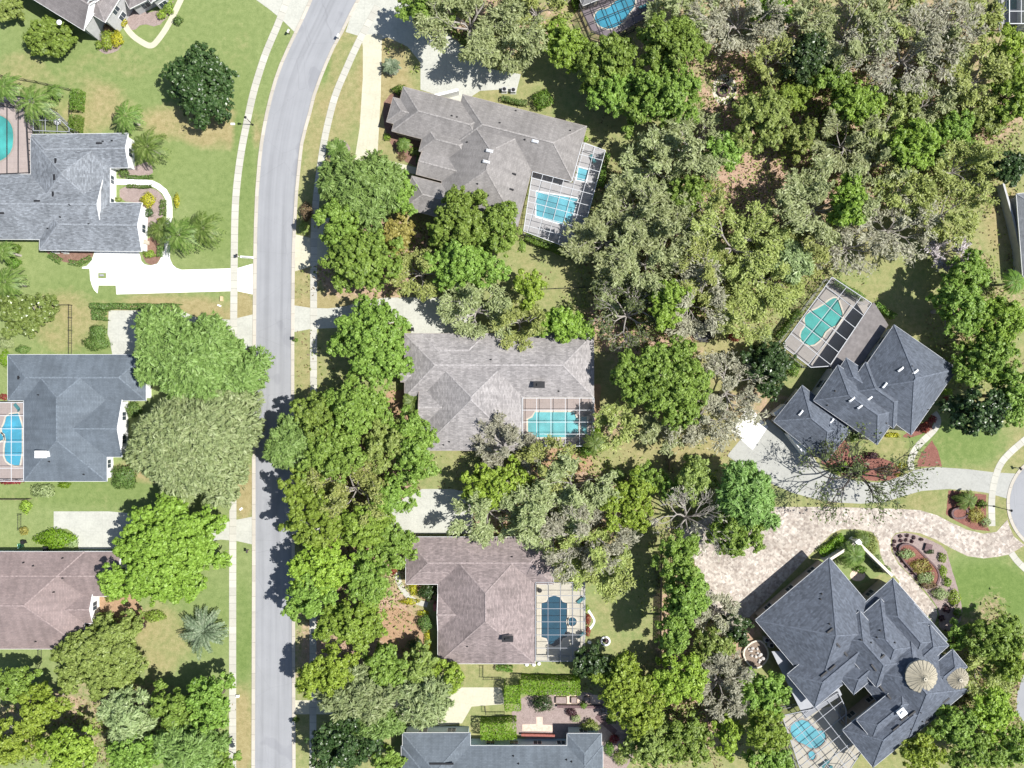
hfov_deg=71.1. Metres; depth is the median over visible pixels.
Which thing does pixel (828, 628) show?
mansion
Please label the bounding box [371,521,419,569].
oak tree
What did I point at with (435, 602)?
front door
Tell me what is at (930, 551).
shrub
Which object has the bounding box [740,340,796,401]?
magnolia tree
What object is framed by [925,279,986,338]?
oak tree
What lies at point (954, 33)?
mossy oak tree
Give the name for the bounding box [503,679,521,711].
hedge
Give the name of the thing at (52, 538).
shrub
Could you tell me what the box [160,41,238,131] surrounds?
magnolia tree
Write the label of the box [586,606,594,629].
edging
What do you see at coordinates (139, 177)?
hedge
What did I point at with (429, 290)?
live oak tree
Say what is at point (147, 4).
window
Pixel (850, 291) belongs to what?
hedge
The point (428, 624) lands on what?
shrub
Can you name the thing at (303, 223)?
shrub
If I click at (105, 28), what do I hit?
shrub
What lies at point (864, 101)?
oak tree
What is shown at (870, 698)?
window
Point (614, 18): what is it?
swimming pool
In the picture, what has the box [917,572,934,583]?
shrub
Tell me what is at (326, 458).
oak tree
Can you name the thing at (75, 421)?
house
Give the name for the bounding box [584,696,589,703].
raised planter
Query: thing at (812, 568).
window
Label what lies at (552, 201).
swimming pool
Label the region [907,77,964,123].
mossy oak tree
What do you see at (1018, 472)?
kerb
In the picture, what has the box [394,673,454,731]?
oak tree
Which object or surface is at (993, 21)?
live oak tree
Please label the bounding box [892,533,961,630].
mulch bed
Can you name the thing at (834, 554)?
wall
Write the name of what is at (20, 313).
oak tree
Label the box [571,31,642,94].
oak tree
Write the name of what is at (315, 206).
sidewalk
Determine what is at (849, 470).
sparse oak tree
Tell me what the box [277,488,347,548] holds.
oak tree
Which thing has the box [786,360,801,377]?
shrub
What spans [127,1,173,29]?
mulch bed
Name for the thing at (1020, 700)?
road
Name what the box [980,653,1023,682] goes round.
oak tree
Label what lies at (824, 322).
pool cage
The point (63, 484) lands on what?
shrub
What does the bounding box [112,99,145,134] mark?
palm tree
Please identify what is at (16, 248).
shrub
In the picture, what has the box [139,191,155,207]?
shrub
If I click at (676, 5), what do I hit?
mossy oak tree
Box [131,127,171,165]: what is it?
palm tree
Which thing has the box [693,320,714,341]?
trampoline
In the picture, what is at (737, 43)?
grey oak tree
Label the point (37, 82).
fence
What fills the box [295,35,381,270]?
driveway
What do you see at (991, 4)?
hedge
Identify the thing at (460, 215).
oak tree
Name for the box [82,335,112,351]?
shrub
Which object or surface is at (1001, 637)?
oak tree
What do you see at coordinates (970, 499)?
palm tree
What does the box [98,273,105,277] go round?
lawn inset
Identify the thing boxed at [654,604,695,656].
oak tree
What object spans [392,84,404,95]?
shrub
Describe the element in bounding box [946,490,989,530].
mulch bed
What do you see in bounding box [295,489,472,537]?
driveway
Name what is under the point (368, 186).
oak tree
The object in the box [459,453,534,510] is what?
oak tree
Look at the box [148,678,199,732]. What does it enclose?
oak tree
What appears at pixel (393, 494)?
oak tree
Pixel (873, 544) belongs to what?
shrub
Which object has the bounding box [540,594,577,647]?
swimming pool
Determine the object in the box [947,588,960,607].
shrub
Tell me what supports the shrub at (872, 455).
on the mulch bed at (876, 463)
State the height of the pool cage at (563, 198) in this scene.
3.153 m
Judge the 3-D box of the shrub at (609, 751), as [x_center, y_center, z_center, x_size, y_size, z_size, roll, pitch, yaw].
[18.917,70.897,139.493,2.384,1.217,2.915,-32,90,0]
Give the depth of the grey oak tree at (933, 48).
131.50 m
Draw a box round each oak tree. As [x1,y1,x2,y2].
[0,0,24,22]
[0,292,59,339]
[0,665,42,703]
[0,716,44,766]
[16,680,72,735]
[22,14,77,57]
[35,724,98,767]
[49,608,150,701]
[96,491,232,606]
[96,684,158,745]
[106,733,164,767]
[124,385,266,509]
[130,303,275,402]
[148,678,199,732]
[150,717,232,767]
[184,671,236,734]
[212,730,241,767]
[262,412,309,469]
[277,466,316,514]
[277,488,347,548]
[280,572,338,622]
[286,539,358,595]
[289,390,339,448]
[294,642,360,700]
[295,418,370,485]
[304,716,382,767]
[306,454,388,527]
[311,196,361,247]
[312,597,387,652]
[313,662,398,726]
[314,146,406,232]
[318,228,403,293]
[322,368,394,440]
[326,293,414,393]
[332,502,396,550]
[344,546,392,615]
[352,703,406,740]
[361,641,408,688]
[362,416,412,474]
[367,471,420,515]
[370,744,407,767]
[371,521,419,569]
[383,211,415,258]
[385,247,446,301]
[386,170,418,215]
[387,405,441,487]
[394,0,455,25]
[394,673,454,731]
[396,638,438,683]
[409,0,530,64]
[416,238,511,291]
[425,184,490,250]
[431,658,464,694]
[435,281,517,340]
[446,485,521,548]
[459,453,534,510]
[470,410,540,481]
[473,0,548,75]
[473,200,525,257]
[491,298,547,351]
[498,0,573,33]
[507,478,591,552]
[508,434,580,496]
[513,268,548,310]
[532,305,594,343]
[535,448,622,523]
[537,501,642,586]
[541,14,596,73]
[543,527,631,596]
[558,198,653,280]
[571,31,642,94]
[571,640,614,678]
[581,548,636,603]
[585,65,640,117]
[585,272,660,355]
[587,650,654,712]
[589,268,655,317]
[593,398,642,451]
[598,173,678,241]
[598,465,657,535]
[606,219,692,296]
[606,688,666,741]
[610,333,714,430]
[616,76,673,139]
[618,714,674,767]
[619,124,698,194]
[624,180,714,263]
[628,459,669,494]
[632,58,704,123]
[635,9,711,81]
[636,412,684,457]
[642,0,720,38]
[647,278,694,332]
[647,652,710,706]
[650,528,700,580]
[651,257,729,342]
[653,102,735,180]
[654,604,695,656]
[658,476,680,501]
[659,560,711,622]
[663,390,744,454]
[664,710,714,766]
[667,173,712,215]
[673,454,720,507]
[677,237,741,311]
[679,177,730,230]
[683,0,792,56]
[687,194,791,289]
[688,622,736,664]
[693,590,744,636]
[695,131,744,171]
[696,350,770,440]
[696,648,754,722]
[705,511,766,558]
[711,710,744,762]
[714,459,781,533]
[716,295,771,345]
[725,243,806,318]
[729,85,792,155]
[736,666,792,719]
[738,706,791,753]
[740,747,794,767]
[741,0,796,29]
[745,36,798,86]
[770,0,839,40]
[772,151,882,246]
[773,238,815,285]
[774,81,818,111]
[779,29,838,87]
[779,213,842,280]
[782,116,818,164]
[793,422,941,526]
[798,0,910,69]
[808,60,854,101]
[809,107,888,173]
[811,216,900,278]
[825,169,867,226]
[828,79,887,129]
[838,0,979,107]
[852,0,924,40]
[852,134,917,187]
[854,189,941,267]
[860,91,911,143]
[869,161,935,219]
[883,73,927,116]
[887,117,940,175]
[899,732,947,767]
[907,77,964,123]
[908,176,999,247]
[911,14,970,75]
[921,0,989,56]
[924,704,979,750]
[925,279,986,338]
[930,108,974,148]
[932,138,1002,203]
[939,31,1016,116]
[939,247,992,293]
[944,618,969,650]
[944,732,1008,767]
[950,0,1006,43]
[950,330,1021,389]
[959,106,1007,138]
[962,614,1023,663]
[963,651,1017,699]
[968,685,1019,743]
[971,295,1023,347]
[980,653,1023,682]
[982,368,1023,429]
[986,22,1023,71]
[986,62,1023,124]
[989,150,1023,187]
[996,722,1023,767]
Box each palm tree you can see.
[0,71,27,104]
[0,241,21,263]
[0,265,30,299]
[15,83,59,126]
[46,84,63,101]
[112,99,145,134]
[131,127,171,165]
[147,217,175,243]
[160,216,204,256]
[187,210,226,248]
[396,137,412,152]
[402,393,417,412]
[582,431,606,456]
[611,467,626,482]
[834,539,866,568]
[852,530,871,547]
[955,489,977,510]
[998,269,1023,294]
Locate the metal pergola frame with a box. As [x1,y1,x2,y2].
[33,108,77,133]
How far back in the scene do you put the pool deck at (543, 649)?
139.86 m
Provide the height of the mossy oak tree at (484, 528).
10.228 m
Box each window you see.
[93,600,96,610]
[112,5,119,15]
[118,11,126,21]
[122,412,125,420]
[122,435,125,443]
[140,2,151,8]
[142,224,145,233]
[158,0,168,7]
[447,728,455,731]
[486,741,494,744]
[510,741,517,744]
[533,741,541,744]
[557,741,565,744]
[579,729,587,732]
[785,584,793,591]
[806,566,814,573]
[847,710,855,718]
[865,589,874,596]
[865,695,873,702]
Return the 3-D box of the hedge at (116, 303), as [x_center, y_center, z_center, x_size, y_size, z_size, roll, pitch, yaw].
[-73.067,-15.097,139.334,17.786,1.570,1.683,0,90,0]
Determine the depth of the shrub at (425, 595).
138.42 m
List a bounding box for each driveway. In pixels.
[54,511,251,548]
[82,251,252,293]
[107,310,252,353]
[257,0,308,30]
[294,297,474,332]
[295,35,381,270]
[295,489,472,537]
[295,687,503,725]
[346,0,520,100]
[683,507,1023,625]
[728,420,1014,503]
[732,410,767,449]
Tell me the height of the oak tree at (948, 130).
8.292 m
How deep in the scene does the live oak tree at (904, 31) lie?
131.52 m
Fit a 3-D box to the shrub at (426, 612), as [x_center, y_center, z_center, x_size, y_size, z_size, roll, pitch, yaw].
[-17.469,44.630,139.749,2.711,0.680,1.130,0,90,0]
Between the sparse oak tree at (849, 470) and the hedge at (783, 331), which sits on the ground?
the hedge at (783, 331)
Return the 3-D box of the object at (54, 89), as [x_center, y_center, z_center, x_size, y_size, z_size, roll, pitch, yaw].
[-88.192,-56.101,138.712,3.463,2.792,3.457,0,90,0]
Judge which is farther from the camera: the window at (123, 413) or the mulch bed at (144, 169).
the mulch bed at (144, 169)
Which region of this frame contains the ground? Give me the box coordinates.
[0,0,1023,767]
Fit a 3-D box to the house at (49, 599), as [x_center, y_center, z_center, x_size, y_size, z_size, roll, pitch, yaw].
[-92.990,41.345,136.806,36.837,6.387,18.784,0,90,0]
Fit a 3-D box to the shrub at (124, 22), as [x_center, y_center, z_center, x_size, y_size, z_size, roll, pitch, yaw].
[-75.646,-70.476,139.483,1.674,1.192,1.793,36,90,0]
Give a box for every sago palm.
[178,606,228,660]
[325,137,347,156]
[382,57,401,75]
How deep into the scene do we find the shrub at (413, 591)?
139.54 m
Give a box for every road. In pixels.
[255,0,355,767]
[1010,469,1023,536]
[1016,675,1023,720]
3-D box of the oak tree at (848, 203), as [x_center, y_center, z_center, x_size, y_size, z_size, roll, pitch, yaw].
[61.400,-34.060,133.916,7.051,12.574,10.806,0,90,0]
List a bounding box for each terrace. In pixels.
[522,717,552,731]
[554,695,599,703]
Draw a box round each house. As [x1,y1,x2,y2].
[0,133,148,251]
[0,550,126,648]
[7,354,150,481]
[34,0,171,39]
[386,86,586,226]
[400,333,593,450]
[401,726,602,767]
[405,536,553,663]
[565,0,597,9]
[770,302,954,462]
[1009,193,1023,276]
[1017,0,1023,30]
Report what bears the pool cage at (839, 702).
on the pool deck at (836, 745)
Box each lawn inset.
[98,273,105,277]
[818,530,885,586]
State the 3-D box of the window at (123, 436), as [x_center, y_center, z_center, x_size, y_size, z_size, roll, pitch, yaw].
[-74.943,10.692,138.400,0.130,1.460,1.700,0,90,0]
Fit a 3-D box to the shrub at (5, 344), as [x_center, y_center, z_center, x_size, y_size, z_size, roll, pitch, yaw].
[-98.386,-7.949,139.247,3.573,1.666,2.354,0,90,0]
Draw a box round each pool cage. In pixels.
[0,100,37,173]
[0,402,23,481]
[522,398,593,445]
[523,142,605,250]
[535,578,584,661]
[577,0,654,41]
[779,277,871,367]
[781,692,860,767]
[999,0,1023,30]
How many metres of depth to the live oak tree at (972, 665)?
134.02 m
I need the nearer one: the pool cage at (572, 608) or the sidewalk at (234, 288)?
the pool cage at (572, 608)
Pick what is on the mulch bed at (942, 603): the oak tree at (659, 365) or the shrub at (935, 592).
the shrub at (935, 592)
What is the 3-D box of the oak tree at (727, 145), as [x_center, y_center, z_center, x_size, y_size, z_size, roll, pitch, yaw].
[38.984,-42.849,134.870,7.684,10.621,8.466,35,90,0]
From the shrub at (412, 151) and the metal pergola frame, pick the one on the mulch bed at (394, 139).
the shrub at (412, 151)
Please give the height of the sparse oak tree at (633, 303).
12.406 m
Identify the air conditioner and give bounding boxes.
[501,87,506,93]
[510,87,515,93]
[762,636,768,642]
[767,641,773,647]
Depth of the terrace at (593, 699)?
139.98 m
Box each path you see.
[116,179,171,256]
[123,0,183,47]
[391,162,416,173]
[395,554,427,606]
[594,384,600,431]
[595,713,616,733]
[907,411,940,470]
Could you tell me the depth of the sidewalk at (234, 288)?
139.97 m
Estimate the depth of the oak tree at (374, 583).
131.68 m
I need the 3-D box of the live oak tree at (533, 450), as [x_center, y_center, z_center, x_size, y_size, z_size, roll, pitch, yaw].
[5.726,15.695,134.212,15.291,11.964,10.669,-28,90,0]
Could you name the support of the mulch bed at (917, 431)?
on the ground
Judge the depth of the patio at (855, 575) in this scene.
139.98 m
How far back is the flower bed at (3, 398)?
139.41 m
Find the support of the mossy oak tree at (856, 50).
on the ground
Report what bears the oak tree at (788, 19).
on the ground
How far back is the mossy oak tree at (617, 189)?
132.16 m
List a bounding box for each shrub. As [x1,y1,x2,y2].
[0,338,14,348]
[0,348,11,367]
[5,256,22,268]
[6,243,20,252]
[13,344,31,353]
[18,500,32,514]
[19,526,28,535]
[30,484,54,497]
[31,527,78,548]
[58,482,70,487]
[66,538,78,548]
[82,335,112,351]
[88,324,107,338]
[95,40,101,49]
[99,30,113,50]
[103,24,112,30]
[110,30,124,47]
[110,464,137,489]
[118,168,129,176]
[121,18,127,26]
[125,401,142,417]
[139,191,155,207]
[143,250,155,257]
[144,609,166,622]
[145,208,153,216]
[157,9,166,19]
[161,0,173,14]
[173,14,183,24]
[173,192,179,207]
[298,220,309,234]
[299,200,313,222]
[383,133,390,140]
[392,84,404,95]
[397,153,406,160]
[400,598,419,604]
[407,636,423,650]
[409,147,420,155]
[409,585,417,596]
[416,610,428,615]
[416,614,434,632]
[417,585,436,600]
[424,630,430,651]
[531,88,553,110]
[532,695,553,712]
[566,708,576,716]
[571,715,579,722]
[575,443,594,458]
[579,718,600,730]
[580,700,586,708]
[590,426,600,440]
[596,169,607,183]
[600,706,608,714]
[603,740,614,757]
[605,716,615,724]
[609,733,619,743]
[613,750,628,766]
[728,333,742,342]
[756,328,773,343]
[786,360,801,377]
[845,433,858,441]
[852,465,869,475]
[854,565,866,573]
[862,451,879,459]
[865,532,877,554]
[872,554,883,572]
[877,465,895,475]
[884,432,899,437]
[898,548,915,559]
[908,558,933,574]
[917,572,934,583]
[919,421,932,433]
[921,581,936,589]
[925,549,933,553]
[928,415,937,422]
[930,145,946,160]
[931,586,949,600]
[938,553,946,562]
[939,565,947,577]
[941,388,952,394]
[942,605,949,612]
[943,577,951,586]
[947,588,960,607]
[951,494,964,499]
[953,607,962,618]
[967,507,984,522]
[970,126,982,133]
[976,499,987,509]
[979,516,990,527]
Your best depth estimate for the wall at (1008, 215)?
138.75 m
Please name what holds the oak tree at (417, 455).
on the ground
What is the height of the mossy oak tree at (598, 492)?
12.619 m
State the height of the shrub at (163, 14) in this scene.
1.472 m
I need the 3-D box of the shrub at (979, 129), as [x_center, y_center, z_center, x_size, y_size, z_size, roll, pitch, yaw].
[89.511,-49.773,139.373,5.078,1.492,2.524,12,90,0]
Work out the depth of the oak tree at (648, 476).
135.44 m
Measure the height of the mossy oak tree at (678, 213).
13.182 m
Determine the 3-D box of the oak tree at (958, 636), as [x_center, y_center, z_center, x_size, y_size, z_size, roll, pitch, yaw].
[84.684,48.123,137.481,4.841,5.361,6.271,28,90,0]
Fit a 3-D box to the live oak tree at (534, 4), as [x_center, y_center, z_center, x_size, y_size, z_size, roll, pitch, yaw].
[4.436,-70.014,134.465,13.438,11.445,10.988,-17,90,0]
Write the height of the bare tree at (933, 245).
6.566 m
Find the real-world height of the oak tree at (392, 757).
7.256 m
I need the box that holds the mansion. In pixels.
[755,557,968,767]
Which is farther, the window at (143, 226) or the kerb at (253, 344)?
the kerb at (253, 344)
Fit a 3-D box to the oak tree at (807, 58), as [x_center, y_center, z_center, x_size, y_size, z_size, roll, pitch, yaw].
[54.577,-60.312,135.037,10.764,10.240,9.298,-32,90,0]
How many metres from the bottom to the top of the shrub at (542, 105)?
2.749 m
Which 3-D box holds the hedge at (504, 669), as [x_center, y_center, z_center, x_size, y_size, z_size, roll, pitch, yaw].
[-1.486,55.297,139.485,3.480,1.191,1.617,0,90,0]
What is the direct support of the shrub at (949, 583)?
on the mulch bed at (942, 603)
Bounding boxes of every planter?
[556,696,566,703]
[571,696,576,703]
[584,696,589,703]
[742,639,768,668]
[897,543,939,587]
[950,506,968,519]
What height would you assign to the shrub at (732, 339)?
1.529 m
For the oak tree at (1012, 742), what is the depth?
132.74 m
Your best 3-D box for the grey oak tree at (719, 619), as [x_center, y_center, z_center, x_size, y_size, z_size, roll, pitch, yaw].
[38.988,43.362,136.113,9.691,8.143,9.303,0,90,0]
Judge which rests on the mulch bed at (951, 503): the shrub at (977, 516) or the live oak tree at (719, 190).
the shrub at (977, 516)
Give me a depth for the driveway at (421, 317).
139.98 m
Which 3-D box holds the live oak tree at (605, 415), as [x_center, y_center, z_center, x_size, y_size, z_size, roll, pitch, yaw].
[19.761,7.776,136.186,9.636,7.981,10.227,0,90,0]
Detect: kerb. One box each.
[251,0,311,767]
[291,0,358,767]
[1006,464,1023,541]
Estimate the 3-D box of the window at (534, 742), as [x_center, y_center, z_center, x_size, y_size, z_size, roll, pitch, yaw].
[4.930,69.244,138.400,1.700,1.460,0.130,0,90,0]
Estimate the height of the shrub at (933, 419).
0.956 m
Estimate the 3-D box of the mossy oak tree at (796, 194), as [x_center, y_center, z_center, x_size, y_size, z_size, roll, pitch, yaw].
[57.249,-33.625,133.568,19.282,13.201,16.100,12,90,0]
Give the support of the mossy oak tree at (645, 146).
on the ground
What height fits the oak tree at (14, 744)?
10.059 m
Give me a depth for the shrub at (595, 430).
138.45 m
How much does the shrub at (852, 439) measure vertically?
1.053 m
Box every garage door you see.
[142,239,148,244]
[435,88,458,97]
[770,404,784,415]
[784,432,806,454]
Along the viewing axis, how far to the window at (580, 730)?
138.03 m
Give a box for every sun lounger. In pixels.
[13,403,19,411]
[577,596,585,603]
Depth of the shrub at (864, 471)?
139.36 m
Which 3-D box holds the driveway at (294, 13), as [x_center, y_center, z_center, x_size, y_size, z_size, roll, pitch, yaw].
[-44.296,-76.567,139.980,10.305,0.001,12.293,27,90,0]
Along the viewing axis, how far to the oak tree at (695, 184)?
131.89 m
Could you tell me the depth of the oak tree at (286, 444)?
130.72 m
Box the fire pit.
[717,84,729,96]
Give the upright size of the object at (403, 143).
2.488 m
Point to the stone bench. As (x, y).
(928, 546)
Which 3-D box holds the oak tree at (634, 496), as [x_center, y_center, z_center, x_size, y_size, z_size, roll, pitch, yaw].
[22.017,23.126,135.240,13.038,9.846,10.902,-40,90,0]
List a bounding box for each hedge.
[47,252,62,264]
[68,88,85,112]
[68,114,84,133]
[68,255,91,266]
[89,302,182,310]
[91,309,110,320]
[126,175,153,179]
[126,184,151,188]
[156,245,164,256]
[159,199,166,215]
[480,715,516,740]
[496,664,512,671]
[501,95,527,106]
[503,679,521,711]
[521,673,580,696]
[524,233,570,258]
[570,0,580,13]
[596,152,609,187]
[774,308,802,340]
[818,533,846,556]
[831,278,865,301]
[875,302,897,319]
[988,0,1001,28]
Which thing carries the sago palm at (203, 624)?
on the ground
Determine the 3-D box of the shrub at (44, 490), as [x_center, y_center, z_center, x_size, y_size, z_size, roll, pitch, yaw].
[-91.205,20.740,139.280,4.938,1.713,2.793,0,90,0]
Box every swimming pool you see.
[0,114,14,161]
[0,412,22,466]
[526,411,588,438]
[535,167,589,227]
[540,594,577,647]
[593,0,636,29]
[789,718,827,761]
[799,297,843,346]
[1006,0,1016,9]
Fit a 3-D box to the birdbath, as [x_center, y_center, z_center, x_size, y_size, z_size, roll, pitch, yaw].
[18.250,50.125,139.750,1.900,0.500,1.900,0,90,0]
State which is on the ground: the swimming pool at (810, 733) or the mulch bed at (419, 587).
the mulch bed at (419, 587)
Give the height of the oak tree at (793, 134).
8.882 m
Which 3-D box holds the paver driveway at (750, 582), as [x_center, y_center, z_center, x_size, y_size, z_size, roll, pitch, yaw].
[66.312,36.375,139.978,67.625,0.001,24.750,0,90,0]
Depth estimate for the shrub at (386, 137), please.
139.43 m
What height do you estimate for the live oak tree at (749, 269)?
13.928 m
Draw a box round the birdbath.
[601,636,610,645]
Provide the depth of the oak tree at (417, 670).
133.43 m
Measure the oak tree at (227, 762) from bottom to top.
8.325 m
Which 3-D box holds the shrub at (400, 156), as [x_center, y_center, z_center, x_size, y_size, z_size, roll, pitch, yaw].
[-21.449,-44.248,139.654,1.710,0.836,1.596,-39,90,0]
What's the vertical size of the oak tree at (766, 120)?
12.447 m
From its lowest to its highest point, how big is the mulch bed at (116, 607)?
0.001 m
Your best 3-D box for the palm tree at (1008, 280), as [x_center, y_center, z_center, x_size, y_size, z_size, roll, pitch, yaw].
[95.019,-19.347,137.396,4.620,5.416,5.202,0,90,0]
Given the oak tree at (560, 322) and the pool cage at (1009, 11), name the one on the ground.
the oak tree at (560, 322)
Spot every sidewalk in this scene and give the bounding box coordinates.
[229,0,290,767]
[309,5,379,767]
[988,437,1023,525]
[1009,551,1023,570]
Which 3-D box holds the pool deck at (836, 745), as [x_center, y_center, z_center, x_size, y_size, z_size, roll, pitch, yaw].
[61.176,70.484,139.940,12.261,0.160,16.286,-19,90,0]
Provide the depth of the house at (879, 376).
134.30 m
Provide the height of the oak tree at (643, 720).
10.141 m
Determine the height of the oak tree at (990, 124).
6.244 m
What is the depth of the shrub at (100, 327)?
138.92 m
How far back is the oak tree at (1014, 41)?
132.79 m
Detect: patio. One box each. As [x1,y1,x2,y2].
[712,74,736,104]
[850,570,864,580]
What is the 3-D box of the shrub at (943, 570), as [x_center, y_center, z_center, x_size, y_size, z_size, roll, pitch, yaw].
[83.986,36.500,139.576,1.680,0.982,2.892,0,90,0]
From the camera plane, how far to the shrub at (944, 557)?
139.37 m
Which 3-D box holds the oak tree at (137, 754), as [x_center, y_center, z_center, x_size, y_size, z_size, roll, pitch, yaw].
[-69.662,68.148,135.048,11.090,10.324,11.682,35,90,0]
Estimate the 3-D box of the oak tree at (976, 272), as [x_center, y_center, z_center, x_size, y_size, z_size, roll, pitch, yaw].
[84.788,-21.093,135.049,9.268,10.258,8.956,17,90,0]
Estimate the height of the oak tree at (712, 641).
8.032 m
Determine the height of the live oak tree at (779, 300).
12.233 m
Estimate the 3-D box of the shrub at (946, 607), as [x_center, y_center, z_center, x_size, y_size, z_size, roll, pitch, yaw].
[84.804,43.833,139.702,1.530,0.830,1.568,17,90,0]
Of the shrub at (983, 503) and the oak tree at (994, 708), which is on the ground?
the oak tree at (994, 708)
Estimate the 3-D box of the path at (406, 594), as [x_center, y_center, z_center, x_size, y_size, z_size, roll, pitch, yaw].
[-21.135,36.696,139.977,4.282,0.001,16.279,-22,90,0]
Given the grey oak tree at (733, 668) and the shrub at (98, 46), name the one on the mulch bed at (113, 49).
the shrub at (98, 46)
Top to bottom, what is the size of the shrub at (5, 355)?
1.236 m
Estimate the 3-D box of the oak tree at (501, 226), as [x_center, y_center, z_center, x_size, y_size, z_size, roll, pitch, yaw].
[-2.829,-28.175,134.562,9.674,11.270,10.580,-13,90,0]
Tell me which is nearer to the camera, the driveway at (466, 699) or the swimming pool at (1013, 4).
the swimming pool at (1013, 4)
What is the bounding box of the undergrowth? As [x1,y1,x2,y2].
[0,0,1023,767]
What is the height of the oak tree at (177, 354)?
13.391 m
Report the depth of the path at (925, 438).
139.98 m
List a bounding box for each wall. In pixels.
[521,733,554,736]
[557,704,601,708]
[820,536,892,576]
[996,183,1020,272]
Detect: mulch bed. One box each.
[46,251,93,263]
[97,37,120,53]
[99,594,144,626]
[119,162,152,177]
[120,186,164,226]
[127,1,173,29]
[143,237,160,264]
[328,139,350,158]
[378,607,424,656]
[383,92,420,165]
[384,389,414,425]
[408,585,434,602]
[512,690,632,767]
[513,447,592,476]
[821,441,899,480]
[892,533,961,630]
[903,420,932,437]
[916,441,941,466]
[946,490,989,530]
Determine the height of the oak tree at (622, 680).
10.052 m
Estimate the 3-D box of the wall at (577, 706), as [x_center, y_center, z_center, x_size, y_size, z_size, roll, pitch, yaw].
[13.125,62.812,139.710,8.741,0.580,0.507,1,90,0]
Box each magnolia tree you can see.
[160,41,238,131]
[721,613,754,647]
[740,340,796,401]
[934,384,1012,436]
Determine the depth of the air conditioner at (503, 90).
139.19 m
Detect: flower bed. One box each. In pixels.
[0,394,6,400]
[1,479,20,484]
[586,614,590,625]
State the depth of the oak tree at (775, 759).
132.56 m
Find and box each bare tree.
[649,485,733,561]
[921,232,971,273]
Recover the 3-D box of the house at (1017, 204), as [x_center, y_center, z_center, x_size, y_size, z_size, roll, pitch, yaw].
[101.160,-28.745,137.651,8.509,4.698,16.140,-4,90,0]
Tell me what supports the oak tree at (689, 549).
on the ground
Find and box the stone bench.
[924,543,932,550]
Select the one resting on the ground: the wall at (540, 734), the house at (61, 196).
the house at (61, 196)
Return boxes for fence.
[0,74,70,90]
[0,498,31,499]
[36,649,41,668]
[58,304,72,353]
[483,677,500,679]
[539,286,592,289]
[659,554,662,666]
[668,442,669,471]
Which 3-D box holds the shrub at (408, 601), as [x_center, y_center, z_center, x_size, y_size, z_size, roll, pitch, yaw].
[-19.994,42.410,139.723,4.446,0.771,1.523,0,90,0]
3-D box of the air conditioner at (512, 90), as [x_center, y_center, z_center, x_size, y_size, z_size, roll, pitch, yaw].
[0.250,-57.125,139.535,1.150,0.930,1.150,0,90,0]
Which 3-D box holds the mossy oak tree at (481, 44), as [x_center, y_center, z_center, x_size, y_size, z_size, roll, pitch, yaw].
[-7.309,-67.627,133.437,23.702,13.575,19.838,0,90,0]
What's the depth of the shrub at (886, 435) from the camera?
139.67 m
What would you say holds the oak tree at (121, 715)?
on the ground
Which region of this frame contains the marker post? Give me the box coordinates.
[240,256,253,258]
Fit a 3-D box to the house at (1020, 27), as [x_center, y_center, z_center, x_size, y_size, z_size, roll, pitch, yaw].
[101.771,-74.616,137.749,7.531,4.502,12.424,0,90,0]
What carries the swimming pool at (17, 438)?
in the pool deck at (5, 467)
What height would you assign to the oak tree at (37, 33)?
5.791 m
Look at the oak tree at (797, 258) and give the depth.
132.23 m
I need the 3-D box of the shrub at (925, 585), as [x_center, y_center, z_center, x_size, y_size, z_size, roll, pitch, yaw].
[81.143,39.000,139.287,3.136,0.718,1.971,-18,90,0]
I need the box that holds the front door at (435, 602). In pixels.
[433,601,436,610]
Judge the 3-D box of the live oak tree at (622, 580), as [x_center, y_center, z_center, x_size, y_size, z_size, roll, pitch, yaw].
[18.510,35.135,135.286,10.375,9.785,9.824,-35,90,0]
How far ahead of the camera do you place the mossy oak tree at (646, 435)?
135.51 m
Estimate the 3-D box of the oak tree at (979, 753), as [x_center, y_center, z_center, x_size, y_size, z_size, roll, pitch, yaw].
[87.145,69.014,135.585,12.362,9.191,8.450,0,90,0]
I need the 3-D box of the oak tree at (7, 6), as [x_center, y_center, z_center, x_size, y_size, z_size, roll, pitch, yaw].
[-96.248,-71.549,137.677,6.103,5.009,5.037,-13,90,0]
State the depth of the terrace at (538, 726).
139.98 m
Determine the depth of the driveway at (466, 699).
139.98 m
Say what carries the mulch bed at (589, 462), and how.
on the ground
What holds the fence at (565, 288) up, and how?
on the ground
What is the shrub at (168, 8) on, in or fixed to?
on the mulch bed at (135, 19)
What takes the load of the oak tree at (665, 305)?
on the ground
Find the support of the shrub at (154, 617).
on the ground
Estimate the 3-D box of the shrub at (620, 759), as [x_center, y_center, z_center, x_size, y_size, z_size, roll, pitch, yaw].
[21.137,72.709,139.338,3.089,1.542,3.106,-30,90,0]
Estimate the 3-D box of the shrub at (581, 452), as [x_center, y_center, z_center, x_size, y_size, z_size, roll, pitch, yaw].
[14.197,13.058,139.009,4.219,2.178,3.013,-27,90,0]
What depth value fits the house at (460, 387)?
135.66 m
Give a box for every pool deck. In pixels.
[0,97,32,173]
[0,401,22,480]
[524,142,604,244]
[524,398,594,445]
[536,583,584,660]
[582,0,653,35]
[784,278,870,367]
[784,703,859,767]
[1000,0,1016,23]
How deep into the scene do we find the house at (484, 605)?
135.73 m
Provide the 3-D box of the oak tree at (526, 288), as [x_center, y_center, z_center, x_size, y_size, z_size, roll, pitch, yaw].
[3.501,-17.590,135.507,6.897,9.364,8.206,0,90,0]
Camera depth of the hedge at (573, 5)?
138.59 m

